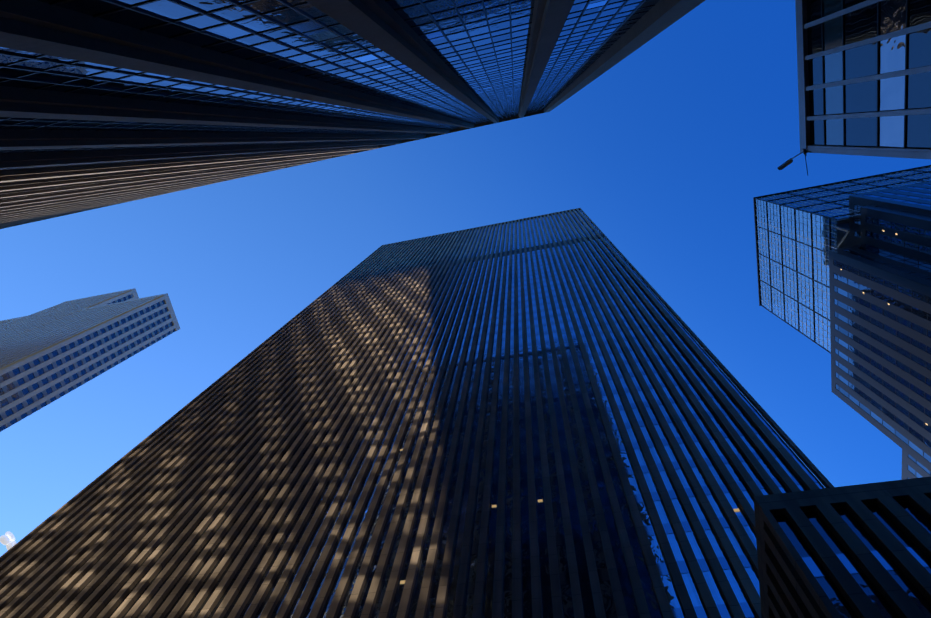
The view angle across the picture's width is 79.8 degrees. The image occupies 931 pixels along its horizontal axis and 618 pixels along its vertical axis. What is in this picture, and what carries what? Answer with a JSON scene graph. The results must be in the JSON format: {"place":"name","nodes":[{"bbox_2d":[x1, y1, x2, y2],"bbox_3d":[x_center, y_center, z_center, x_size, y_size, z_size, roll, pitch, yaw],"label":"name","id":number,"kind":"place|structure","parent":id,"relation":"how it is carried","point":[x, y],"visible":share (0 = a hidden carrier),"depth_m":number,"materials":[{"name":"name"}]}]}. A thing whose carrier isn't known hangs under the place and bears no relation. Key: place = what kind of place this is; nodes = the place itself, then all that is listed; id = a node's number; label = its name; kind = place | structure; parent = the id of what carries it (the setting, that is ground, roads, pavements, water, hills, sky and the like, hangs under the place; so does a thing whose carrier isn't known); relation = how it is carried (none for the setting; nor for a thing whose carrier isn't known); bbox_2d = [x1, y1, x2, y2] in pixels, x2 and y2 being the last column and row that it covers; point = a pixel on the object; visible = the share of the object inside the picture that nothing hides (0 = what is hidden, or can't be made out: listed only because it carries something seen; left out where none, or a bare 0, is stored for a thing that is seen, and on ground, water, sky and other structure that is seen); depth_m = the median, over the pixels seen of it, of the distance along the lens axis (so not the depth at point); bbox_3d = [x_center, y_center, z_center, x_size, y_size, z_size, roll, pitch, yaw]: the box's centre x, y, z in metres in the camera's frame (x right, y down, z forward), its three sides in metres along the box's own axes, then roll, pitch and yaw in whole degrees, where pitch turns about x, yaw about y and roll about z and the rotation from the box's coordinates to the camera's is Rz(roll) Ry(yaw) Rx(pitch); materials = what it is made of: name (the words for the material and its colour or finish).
{"place":"outdoors","nodes":[
{"label":"outdoors","id":0,"kind":"place"},
{"bbox_2d":[0,531,16,549],"bbox_3d":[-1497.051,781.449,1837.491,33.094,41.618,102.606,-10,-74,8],"label":"cloud","id":1,"kind":"structure","parent":0,"point":[7,539],"depth_m":1826.60,"materials":[{"name":"white"}]},
{"bbox_2d":[0,288,179,431],"bbox_3d":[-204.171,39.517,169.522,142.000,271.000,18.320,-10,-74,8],"label":"skyscraper","id":2,"kind":"structure","parent":0,"point":[51,354],"depth_m":201.74,"materials":[{"name":"stone"}]},
{"bbox_2d":[0,208,833,617],"bbox_3d":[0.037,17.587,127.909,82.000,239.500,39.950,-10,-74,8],"label":"tower","id":3,"kind":"structure","parent":0,"point":[556,414],"depth_m":60.23,"materials":[{"name":"metal"}]},
{"bbox_2d":[0,0,930,556],"label":"sky","id":4,"kind":"structure","parent":0,"point":[668,151],"materials":[{"name":"blue"}]},
{"bbox_2d":[753,476,930,617],"bbox_3d":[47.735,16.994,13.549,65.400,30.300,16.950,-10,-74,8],"label":"building","id":5,"kind":"structure","parent":0,"point":[858,551],"depth_m":26.21,"materials":[{"name":"black metal"}]},
{"bbox_2d":[778,0,930,174],"bbox_3d":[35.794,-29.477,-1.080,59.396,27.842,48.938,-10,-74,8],"label":"building","id":6,"kind":"structure","parent":0,"point":[864,76],"depth_m":17.86,"materials":[{"name":"glass"}]},
{"label":"ground","id":7,"kind":"structure","parent":0,"visible":0},
{"bbox_2d":[0,0,704,228],"bbox_3d":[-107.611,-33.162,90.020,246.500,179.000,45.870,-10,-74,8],"label":"skyscraper","id":8,"kind":"structure","parent":7,"relation":"on","point":[104,103],"depth_m":32.78,"materials":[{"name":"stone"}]},
{"bbox_2d":[753,165,930,479],"bbox_3d":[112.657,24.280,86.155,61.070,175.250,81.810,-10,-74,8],"label":"skyscraper","id":9,"kind":"structure","parent":7,"relation":"on","point":[844,273],"depth_m":118.11,"materials":[{"name":"glass"}]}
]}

